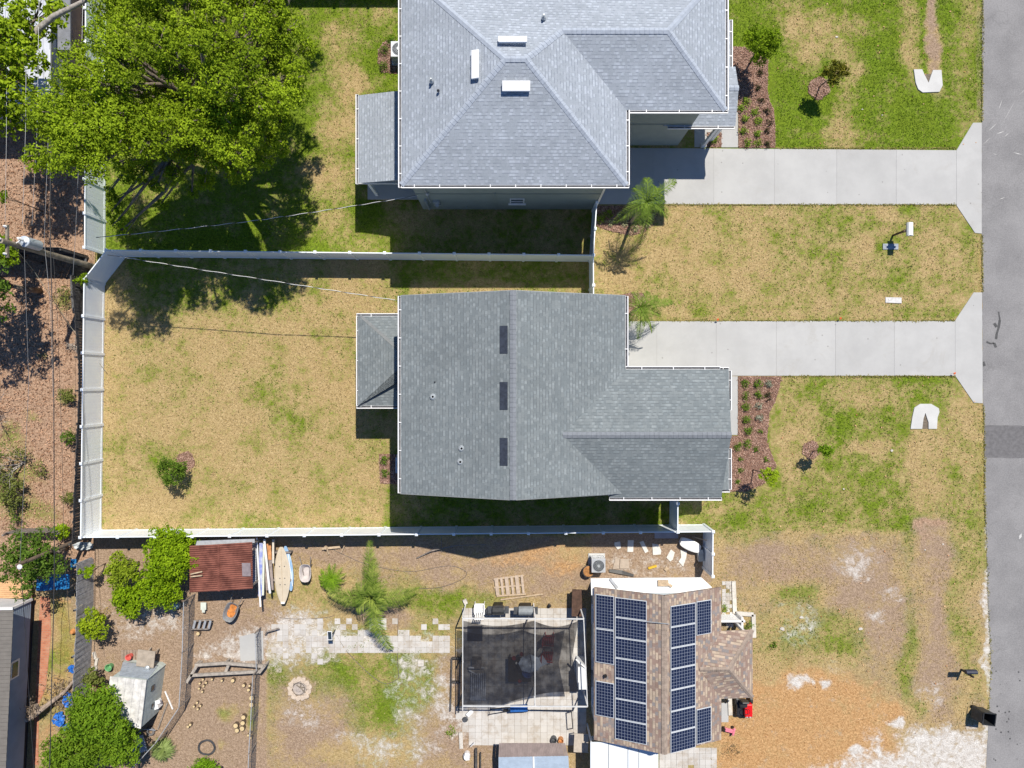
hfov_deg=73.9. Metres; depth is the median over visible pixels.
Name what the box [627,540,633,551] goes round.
broken slab
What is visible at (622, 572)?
hammock stand
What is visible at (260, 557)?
blue striped board
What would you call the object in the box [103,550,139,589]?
citrus tree
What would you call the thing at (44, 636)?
brick path
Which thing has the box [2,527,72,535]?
wooden fence
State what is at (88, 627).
leafy bush
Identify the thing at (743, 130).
bright shrub
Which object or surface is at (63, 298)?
leafy bush
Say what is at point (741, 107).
bright shrub
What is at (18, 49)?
oak tree
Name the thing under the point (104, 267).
vinyl fence
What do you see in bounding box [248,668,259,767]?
wire fence
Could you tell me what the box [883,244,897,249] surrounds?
meter box
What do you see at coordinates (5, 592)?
wood deck
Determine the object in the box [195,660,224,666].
timber beam
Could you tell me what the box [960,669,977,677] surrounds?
mailbox
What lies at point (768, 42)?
young tree
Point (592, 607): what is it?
window
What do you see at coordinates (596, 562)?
air conditioner
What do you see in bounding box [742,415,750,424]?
round shrub
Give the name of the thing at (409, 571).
garden hose
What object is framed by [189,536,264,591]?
shed
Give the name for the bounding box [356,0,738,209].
house
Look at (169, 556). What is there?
citrus tree
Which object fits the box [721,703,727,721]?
concrete slab
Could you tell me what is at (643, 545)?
broken slab
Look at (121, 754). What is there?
shade tree
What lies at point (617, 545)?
broken slab
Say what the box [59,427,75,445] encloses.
leafy bush
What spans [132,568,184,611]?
citrus tree
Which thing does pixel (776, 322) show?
joint base
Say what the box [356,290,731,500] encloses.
house
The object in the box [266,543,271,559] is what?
orange plank
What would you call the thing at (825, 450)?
young tree
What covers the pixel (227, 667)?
timber beam
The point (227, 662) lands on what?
timber beam
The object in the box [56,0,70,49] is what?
side lean to
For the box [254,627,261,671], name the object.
wire fence
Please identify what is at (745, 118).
bright shrub
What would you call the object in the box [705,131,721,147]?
mulch bed
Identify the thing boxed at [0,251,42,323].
broadleaf tree
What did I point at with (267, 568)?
white beam
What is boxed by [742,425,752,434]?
round shrub
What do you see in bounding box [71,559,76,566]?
blue tarp
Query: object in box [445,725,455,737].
weed clump
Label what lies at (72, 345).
bare bush
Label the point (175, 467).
young tree
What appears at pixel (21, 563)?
utility pole
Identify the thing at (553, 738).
planter
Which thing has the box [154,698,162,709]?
nest box
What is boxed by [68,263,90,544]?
wooden fence
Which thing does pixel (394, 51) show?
air conditioner
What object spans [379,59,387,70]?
round shrub
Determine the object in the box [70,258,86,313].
ground cloth
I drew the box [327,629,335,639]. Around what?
solar lamp
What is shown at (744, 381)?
round shrub
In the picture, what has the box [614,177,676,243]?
palm tree
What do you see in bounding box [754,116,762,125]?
bright shrub
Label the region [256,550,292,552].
trestle
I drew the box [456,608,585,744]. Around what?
patio
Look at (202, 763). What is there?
leafy bush
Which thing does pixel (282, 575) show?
surfboard
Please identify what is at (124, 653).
pallet
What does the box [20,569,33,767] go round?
power line
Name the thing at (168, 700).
white stick
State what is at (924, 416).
culvert end
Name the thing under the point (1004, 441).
road patch
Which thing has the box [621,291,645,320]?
mulch bed
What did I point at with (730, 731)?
toy car
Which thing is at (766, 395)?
variegated shrub
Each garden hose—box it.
[198,739,215,755]
[332,549,466,588]
[337,631,398,683]
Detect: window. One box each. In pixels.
[3,658,19,680]
[508,198,525,204]
[591,604,593,625]
[591,650,593,671]
[591,687,593,708]
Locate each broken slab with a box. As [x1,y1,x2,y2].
[614,542,620,548]
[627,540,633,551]
[640,541,647,552]
[652,543,660,554]
[666,550,674,560]
[679,550,686,565]
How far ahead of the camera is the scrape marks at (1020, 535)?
37.98 m
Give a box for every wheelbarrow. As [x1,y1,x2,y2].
[223,593,242,622]
[299,557,311,584]
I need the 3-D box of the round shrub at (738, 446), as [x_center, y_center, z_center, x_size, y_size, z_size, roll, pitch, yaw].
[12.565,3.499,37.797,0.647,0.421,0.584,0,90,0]
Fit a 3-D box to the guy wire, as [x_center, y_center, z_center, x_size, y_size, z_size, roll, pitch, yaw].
[-23.593,-3.716,34.554,1.292,6.319,6.284,-9,90,0]
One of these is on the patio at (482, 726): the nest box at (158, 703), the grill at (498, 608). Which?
the grill at (498, 608)
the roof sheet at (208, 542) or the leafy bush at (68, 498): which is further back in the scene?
the leafy bush at (68, 498)
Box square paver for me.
[418,660,423,665]
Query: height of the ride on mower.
1.050 m
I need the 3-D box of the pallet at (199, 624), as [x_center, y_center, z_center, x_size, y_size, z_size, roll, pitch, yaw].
[-17.165,13.279,37.608,1.245,0.244,0.643,0,90,0]
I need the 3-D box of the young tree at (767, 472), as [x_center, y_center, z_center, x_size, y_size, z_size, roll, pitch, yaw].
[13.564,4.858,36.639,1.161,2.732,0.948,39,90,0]
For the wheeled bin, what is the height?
1.025 m
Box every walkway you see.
[694,102,737,146]
[730,376,737,434]
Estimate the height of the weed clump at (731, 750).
0.574 m
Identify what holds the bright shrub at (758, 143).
on the mulch bed at (748, 78)
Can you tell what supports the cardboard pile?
on the ground at (836, 708)
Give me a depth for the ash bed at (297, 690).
37.95 m
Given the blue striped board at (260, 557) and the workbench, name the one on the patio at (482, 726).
the workbench
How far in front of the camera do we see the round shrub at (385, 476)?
37.76 m
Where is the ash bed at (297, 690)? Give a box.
[293,681,306,694]
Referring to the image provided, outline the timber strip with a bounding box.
[500,593,542,599]
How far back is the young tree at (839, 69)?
35.91 m
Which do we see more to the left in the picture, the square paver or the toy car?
the square paver
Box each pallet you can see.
[121,650,137,660]
[191,619,211,629]
[493,574,525,596]
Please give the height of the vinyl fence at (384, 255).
1.950 m
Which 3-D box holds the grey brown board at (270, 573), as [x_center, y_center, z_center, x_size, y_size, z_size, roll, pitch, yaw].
[-13.375,10.383,37.450,0.420,0.050,1.900,-3,90,0]
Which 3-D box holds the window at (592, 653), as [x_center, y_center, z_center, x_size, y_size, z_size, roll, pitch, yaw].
[4.369,15.000,36.535,0.098,1.070,1.060,0,90,0]
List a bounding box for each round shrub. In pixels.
[378,44,389,55]
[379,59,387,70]
[379,456,389,464]
[382,469,389,477]
[385,35,396,43]
[596,214,605,223]
[604,209,614,216]
[734,442,744,451]
[740,390,749,401]
[741,379,750,388]
[742,402,751,410]
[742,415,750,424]
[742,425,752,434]
[742,439,750,449]
[753,379,763,389]
[754,390,762,398]
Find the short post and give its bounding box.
[272,539,273,562]
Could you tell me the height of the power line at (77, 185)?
0.615 m
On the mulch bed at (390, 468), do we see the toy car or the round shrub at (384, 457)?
the round shrub at (384, 457)
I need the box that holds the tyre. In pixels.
[146,727,154,735]
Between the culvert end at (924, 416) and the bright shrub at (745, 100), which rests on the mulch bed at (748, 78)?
the bright shrub at (745, 100)
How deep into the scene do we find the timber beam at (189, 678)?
37.34 m
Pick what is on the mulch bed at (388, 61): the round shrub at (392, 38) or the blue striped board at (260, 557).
the round shrub at (392, 38)
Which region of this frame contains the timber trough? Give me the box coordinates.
[475,748,480,767]
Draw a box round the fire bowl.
[583,565,593,576]
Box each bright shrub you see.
[737,104,747,112]
[738,126,748,134]
[740,96,751,106]
[741,113,749,121]
[744,138,751,146]
[750,106,760,116]
[752,138,761,147]
[753,130,762,137]
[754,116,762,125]
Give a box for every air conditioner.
[391,41,397,65]
[395,454,397,472]
[588,553,604,572]
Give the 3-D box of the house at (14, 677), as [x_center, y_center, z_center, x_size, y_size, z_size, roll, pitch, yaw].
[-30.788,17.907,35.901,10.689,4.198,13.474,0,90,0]
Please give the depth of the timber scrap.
35.77 m
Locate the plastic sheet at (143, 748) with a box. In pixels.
[127,729,155,754]
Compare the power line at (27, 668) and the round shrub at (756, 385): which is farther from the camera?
the round shrub at (756, 385)
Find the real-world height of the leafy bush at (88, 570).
1.871 m
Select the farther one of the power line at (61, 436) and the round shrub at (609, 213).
the round shrub at (609, 213)
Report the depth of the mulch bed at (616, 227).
37.97 m
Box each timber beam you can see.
[185,660,202,682]
[192,670,258,676]
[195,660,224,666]
[224,659,233,671]
[225,658,263,667]
[258,660,269,673]
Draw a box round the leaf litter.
[0,126,71,530]
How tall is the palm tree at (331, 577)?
0.950 m
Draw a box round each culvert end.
[910,404,938,428]
[913,69,942,92]
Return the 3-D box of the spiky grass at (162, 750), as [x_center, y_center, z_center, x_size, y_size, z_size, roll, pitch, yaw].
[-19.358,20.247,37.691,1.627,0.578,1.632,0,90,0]
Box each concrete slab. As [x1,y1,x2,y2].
[239,631,263,660]
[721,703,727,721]
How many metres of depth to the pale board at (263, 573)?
37.17 m
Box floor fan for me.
[462,709,473,721]
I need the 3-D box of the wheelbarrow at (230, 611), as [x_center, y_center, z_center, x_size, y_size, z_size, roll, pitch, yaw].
[-15.425,12.440,37.685,0.740,0.630,1.806,22,90,0]
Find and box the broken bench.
[322,546,344,554]
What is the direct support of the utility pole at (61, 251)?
on the ground at (836, 708)
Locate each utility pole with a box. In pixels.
[0,225,94,268]
[15,541,72,568]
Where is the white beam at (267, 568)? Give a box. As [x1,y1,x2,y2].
[263,539,270,592]
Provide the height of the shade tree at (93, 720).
4.016 m
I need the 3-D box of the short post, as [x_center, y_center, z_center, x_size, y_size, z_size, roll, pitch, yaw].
[-13.023,9.130,37.150,0.100,0.170,1.273,-2,90,0]
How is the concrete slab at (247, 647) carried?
on the ground at (836, 708)
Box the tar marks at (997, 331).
[983,312,1020,760]
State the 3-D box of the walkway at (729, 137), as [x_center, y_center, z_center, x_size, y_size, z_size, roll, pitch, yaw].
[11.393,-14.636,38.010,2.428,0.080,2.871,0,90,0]
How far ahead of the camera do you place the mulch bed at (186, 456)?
37.95 m
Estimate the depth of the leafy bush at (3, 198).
35.14 m
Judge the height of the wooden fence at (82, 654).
1.550 m
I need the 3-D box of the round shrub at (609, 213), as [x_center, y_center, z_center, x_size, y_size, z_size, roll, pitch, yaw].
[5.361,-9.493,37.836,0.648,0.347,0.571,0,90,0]
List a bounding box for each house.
[0,598,33,767]
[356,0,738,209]
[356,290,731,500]
[591,587,753,754]
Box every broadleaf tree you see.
[0,234,43,266]
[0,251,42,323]
[0,525,72,602]
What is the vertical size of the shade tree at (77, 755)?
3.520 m
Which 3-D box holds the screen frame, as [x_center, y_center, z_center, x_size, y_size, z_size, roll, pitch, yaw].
[0.686,14.521,36.785,6.584,2.430,5.086,0,90,0]
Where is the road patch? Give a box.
[984,425,1023,457]
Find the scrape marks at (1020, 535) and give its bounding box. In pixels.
[986,92,1021,538]
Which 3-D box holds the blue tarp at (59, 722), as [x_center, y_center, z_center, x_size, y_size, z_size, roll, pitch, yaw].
[-25.154,18.617,37.789,0.667,0.218,0.830,0,90,0]
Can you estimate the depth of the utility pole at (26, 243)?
32.46 m
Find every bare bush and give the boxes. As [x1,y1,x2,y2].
[0,442,28,494]
[0,477,26,516]
[61,338,77,350]
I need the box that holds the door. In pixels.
[576,655,585,689]
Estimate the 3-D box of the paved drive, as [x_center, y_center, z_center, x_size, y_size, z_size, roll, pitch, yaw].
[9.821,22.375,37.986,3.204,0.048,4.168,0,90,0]
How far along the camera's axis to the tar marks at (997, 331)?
37.98 m
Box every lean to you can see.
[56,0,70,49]
[591,577,711,594]
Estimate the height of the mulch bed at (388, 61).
0.134 m
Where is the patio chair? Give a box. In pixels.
[474,601,484,619]
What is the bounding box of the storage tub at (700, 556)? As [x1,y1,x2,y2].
[697,548,703,561]
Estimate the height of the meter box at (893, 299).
0.085 m
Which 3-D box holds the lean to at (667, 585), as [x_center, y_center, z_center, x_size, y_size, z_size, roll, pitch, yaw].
[7.287,10.847,36.760,6.333,2.480,1.440,0,90,0]
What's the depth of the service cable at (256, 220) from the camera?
34.36 m
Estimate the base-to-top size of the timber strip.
0.070 m
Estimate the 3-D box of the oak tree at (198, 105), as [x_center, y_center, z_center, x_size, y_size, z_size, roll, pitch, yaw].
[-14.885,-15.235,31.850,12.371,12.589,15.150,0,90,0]
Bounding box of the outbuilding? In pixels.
[0,0,82,123]
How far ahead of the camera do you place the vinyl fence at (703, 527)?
36.93 m
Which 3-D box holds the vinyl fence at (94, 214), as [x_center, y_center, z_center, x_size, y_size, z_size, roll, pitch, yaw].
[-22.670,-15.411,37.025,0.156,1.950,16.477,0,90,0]
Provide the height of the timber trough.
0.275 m
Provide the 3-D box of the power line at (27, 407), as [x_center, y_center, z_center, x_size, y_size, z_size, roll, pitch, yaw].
[-23.198,1.194,32.350,0.172,0.716,15.031,3,90,0]
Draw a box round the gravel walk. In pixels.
[722,581,733,626]
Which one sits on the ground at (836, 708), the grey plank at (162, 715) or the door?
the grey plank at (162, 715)
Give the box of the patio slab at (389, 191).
[368,181,417,199]
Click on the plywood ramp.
(145, 658)
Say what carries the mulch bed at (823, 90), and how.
on the ground at (836, 708)
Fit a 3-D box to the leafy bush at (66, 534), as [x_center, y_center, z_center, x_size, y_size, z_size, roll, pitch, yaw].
[-24.616,8.015,37.412,0.999,1.184,1.068,32,90,0]
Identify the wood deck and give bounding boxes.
[0,581,31,597]
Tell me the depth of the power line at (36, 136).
31.32 m
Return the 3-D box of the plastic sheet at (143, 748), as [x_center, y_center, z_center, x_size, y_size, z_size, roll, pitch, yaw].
[-20.483,19.704,37.626,1.889,0.089,1.260,-17,90,0]
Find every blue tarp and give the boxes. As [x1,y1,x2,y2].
[52,711,64,726]
[62,691,71,707]
[68,665,73,672]
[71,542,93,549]
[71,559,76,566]
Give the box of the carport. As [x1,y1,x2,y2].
[586,723,657,767]
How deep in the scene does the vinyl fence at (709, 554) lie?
36.91 m
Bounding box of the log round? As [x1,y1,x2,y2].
[233,721,239,727]
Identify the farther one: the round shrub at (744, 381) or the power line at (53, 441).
the round shrub at (744, 381)
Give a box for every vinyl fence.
[78,277,105,538]
[82,0,106,253]
[82,524,679,538]
[85,251,124,282]
[104,248,594,262]
[588,256,594,293]
[589,201,597,254]
[669,501,679,530]
[678,523,714,532]
[702,532,714,577]
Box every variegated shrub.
[763,392,772,400]
[764,380,773,387]
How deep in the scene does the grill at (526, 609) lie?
36.99 m
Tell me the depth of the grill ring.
37.87 m
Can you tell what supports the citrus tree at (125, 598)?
on the ground at (836, 708)
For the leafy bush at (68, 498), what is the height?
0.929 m
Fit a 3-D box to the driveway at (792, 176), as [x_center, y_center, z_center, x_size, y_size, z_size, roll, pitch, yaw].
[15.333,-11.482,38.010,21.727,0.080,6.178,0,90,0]
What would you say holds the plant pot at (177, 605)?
on the ground at (836, 708)
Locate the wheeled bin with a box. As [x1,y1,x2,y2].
[970,705,996,725]
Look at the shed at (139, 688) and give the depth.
36.11 m
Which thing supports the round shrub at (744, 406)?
on the mulch bed at (748, 478)
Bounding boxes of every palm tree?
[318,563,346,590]
[326,540,419,649]
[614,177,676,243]
[628,291,673,339]
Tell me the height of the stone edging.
0.160 m
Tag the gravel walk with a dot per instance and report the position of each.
(726, 598)
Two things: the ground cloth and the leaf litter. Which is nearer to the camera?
the ground cloth
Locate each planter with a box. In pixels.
[450,657,460,712]
[551,735,556,742]
[558,736,563,742]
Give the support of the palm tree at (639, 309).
on the mulch bed at (629, 295)
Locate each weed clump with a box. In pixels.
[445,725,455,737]
[721,742,742,759]
[743,620,756,628]
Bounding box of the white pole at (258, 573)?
[256,537,260,606]
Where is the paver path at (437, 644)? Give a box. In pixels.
[271,618,449,663]
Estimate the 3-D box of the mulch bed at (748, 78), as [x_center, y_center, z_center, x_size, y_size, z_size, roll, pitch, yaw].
[13.393,-15.961,37.949,2.700,0.142,5.802,0,90,0]
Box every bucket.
[105,663,113,670]
[125,653,133,660]
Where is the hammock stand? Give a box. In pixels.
[609,569,633,576]
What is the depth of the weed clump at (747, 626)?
37.86 m
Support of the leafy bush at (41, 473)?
on the ground at (836, 708)
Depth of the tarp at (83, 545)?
37.78 m
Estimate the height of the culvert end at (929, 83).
0.160 m
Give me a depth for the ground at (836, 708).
38.00 m
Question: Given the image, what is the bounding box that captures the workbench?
[573,732,588,752]
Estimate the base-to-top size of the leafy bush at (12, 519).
0.818 m
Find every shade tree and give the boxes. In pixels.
[37,726,107,767]
[63,683,132,754]
[93,717,142,767]
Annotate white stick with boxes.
[165,691,172,708]
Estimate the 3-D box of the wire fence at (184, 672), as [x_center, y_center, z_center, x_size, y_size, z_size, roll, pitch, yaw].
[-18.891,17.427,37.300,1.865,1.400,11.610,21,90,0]
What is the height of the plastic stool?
0.330 m
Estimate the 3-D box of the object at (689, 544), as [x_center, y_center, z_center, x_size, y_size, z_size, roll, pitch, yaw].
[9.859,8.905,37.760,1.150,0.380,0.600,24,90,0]
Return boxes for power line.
[5,60,6,210]
[20,250,28,555]
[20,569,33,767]
[22,0,26,223]
[32,27,38,219]
[44,1,52,380]
[49,1,54,767]
[52,243,70,639]
[73,10,82,269]
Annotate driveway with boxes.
[599,123,981,233]
[628,292,982,402]
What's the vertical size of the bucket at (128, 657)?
0.320 m
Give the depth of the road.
37.99 m
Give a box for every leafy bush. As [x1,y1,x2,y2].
[0,190,42,211]
[4,513,25,530]
[30,461,48,478]
[49,523,71,540]
[52,285,71,303]
[56,388,76,403]
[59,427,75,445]
[59,491,73,504]
[72,271,90,286]
[76,606,110,642]
[77,563,105,578]
[79,666,105,686]
[187,755,220,767]
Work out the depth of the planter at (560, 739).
37.83 m
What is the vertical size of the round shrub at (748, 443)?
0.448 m
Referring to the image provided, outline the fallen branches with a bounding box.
[417,536,485,557]
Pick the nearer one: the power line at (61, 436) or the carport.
the power line at (61, 436)
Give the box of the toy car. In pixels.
[722,726,735,735]
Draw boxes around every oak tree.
[0,0,87,140]
[17,0,321,236]
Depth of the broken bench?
37.83 m
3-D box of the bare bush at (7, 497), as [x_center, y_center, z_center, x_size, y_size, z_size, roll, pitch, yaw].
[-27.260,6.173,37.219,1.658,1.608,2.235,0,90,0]
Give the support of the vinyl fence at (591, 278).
on the ground at (836, 708)
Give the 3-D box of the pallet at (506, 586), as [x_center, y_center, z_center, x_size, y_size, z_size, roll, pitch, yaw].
[-0.136,11.268,37.910,1.729,0.100,1.152,-7,90,0]
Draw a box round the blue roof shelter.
[36,572,76,590]
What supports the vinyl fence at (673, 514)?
on the ground at (836, 708)
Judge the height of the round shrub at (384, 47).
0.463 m
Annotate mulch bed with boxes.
[177,451,194,471]
[377,39,396,73]
[379,454,397,484]
[596,205,658,235]
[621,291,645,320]
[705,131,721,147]
[729,375,782,492]
[733,46,775,148]
[802,440,820,459]
[808,76,830,99]
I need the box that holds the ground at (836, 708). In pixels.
[0,0,990,767]
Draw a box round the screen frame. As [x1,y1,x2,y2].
[462,603,587,710]
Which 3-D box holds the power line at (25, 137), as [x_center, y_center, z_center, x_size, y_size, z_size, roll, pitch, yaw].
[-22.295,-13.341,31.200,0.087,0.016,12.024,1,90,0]
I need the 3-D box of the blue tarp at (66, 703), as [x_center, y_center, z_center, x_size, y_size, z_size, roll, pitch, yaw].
[-24.652,17.522,37.791,0.575,0.217,0.929,0,90,0]
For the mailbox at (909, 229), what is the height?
1.460 m
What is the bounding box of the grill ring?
[292,683,305,694]
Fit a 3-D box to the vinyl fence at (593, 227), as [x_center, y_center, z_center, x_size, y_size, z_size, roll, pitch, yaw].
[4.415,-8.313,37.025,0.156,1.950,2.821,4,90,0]
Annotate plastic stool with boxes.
[201,602,205,612]
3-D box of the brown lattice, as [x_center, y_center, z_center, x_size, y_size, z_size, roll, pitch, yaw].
[3.539,12.028,37.543,0.585,0.936,1.728,0,90,0]
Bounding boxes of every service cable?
[96,195,417,237]
[107,254,397,300]
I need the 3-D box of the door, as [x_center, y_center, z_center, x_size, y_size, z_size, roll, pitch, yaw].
[3.688,15.525,37.133,0.575,1.733,1.617,0,90,0]
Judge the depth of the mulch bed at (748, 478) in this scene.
37.97 m
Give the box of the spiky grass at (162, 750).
[150,735,175,761]
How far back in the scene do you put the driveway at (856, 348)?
37.97 m
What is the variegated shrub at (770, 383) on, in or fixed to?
on the mulch bed at (748, 478)
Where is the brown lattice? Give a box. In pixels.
[572,589,581,616]
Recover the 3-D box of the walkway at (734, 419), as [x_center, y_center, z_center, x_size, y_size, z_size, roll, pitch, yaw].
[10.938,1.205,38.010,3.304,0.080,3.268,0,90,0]
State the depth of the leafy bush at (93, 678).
36.65 m
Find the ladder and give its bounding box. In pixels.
[252,545,256,582]
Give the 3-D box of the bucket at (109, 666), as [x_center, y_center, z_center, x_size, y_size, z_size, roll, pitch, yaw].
[-22.357,15.714,37.845,0.400,0.310,0.400,0,90,0]
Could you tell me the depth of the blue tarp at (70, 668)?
37.77 m
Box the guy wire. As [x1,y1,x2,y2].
[4,235,104,369]
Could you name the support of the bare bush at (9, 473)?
on the ground at (836, 708)
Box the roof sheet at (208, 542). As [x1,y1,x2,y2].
[196,539,254,544]
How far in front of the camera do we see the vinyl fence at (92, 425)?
37.00 m
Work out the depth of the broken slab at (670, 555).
37.95 m
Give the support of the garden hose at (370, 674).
on the ground at (836, 708)
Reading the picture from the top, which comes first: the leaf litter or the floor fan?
the leaf litter
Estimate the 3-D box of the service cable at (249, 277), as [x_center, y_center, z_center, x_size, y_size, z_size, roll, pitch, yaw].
[-12.242,-5.179,33.898,14.638,2.220,0.067,8,90,0]
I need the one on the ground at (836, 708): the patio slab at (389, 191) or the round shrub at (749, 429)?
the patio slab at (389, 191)
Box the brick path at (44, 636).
[32,597,50,764]
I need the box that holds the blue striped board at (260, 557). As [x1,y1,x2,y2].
[258,543,262,595]
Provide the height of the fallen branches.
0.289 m
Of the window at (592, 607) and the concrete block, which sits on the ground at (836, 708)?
the concrete block
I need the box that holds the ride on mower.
[734,698,752,717]
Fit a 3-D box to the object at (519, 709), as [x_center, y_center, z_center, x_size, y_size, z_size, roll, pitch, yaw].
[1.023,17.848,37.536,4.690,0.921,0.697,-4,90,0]
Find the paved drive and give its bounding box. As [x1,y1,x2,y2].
[659,748,716,767]
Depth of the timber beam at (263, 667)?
37.28 m
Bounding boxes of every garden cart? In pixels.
[463,742,474,760]
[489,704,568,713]
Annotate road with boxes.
[981,0,1023,767]
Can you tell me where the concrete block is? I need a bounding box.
[94,658,98,665]
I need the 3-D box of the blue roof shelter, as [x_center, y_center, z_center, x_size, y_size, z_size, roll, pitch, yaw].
[-24.596,10.634,37.230,1.756,1.540,0.892,0,90,0]
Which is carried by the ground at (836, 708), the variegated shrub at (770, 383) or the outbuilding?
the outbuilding
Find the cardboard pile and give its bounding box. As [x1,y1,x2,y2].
[613,558,628,568]
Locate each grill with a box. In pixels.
[488,602,508,614]
[514,603,537,615]
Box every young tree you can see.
[156,456,187,486]
[742,22,784,68]
[752,467,779,486]
[813,444,834,458]
[818,59,850,87]
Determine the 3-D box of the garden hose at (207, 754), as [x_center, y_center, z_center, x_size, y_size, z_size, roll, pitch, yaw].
[-17.018,20.264,37.960,1.020,0.100,0.920,0,90,0]
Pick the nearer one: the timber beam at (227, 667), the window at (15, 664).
the window at (15, 664)
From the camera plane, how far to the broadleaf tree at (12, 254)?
34.93 m
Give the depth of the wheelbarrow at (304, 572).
37.51 m
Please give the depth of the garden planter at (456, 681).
37.70 m
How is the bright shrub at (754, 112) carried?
on the mulch bed at (748, 78)
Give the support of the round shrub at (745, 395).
on the mulch bed at (748, 478)
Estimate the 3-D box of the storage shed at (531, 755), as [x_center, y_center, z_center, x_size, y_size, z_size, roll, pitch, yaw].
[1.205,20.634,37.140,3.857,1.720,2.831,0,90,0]
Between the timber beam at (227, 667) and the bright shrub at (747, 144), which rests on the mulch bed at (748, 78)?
the bright shrub at (747, 144)
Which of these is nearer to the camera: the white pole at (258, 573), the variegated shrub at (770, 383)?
the white pole at (258, 573)
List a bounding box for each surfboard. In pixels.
[274,547,289,603]
[284,546,292,590]
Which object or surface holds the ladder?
attached to the shed at (223, 567)
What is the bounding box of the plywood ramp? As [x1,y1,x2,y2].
[136,647,158,667]
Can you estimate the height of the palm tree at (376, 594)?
2.681 m
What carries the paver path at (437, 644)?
on the ground at (836, 708)
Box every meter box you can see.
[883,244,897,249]
[885,297,901,302]
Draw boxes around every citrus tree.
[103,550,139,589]
[109,583,145,620]
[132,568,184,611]
[137,522,199,586]
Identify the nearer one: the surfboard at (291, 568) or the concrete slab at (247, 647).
the surfboard at (291, 568)
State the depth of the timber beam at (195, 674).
37.34 m
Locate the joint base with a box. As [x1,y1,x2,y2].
[776,204,922,374]
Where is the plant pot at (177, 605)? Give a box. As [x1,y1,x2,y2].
[173,601,180,608]
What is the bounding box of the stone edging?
[459,731,462,748]
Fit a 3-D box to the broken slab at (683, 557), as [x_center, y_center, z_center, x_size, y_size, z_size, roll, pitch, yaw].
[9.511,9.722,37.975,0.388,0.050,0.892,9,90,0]
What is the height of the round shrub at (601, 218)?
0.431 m
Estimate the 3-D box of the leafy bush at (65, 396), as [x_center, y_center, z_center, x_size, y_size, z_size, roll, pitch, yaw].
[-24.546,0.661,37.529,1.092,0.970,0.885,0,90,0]
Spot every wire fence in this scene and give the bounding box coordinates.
[132,593,195,767]
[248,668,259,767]
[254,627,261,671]
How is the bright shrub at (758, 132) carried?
on the mulch bed at (748, 78)
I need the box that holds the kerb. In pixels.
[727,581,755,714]
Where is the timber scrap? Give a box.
[190,571,202,576]
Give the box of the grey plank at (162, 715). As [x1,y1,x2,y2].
[157,702,167,728]
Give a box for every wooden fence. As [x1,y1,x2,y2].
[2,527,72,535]
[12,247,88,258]
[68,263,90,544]
[68,557,93,739]
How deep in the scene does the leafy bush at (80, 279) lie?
36.12 m
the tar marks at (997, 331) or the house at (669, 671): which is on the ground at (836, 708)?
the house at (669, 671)
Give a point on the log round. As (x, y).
(236, 724)
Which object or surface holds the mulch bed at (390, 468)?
on the ground at (836, 708)
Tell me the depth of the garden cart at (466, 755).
37.52 m
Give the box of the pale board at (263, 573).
[262,544,264,594]
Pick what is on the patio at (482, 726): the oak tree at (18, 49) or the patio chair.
the patio chair
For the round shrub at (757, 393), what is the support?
on the mulch bed at (748, 478)
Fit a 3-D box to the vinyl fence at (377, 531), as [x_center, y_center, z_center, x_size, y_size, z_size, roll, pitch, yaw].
[-6.982,7.999,37.025,31.727,1.950,0.156,-1,90,0]
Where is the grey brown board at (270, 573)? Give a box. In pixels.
[265,560,273,589]
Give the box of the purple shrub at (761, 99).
[757,97,765,105]
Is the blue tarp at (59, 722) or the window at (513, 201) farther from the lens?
the blue tarp at (59, 722)
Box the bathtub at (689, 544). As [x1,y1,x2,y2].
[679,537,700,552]
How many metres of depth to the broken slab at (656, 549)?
37.95 m
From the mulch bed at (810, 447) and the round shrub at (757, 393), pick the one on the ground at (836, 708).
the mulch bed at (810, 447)
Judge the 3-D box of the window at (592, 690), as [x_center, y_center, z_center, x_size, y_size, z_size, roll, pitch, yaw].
[4.369,17.000,36.535,0.098,1.070,1.060,0,90,0]
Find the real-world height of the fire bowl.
0.545 m
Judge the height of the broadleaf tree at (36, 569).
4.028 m
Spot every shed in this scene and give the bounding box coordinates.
[107,660,165,728]
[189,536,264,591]
[499,743,568,767]
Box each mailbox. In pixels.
[892,222,913,235]
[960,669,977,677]
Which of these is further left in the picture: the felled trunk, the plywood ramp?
the felled trunk
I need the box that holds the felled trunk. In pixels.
[20,669,73,729]
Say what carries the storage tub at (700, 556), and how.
on the ground at (836, 708)

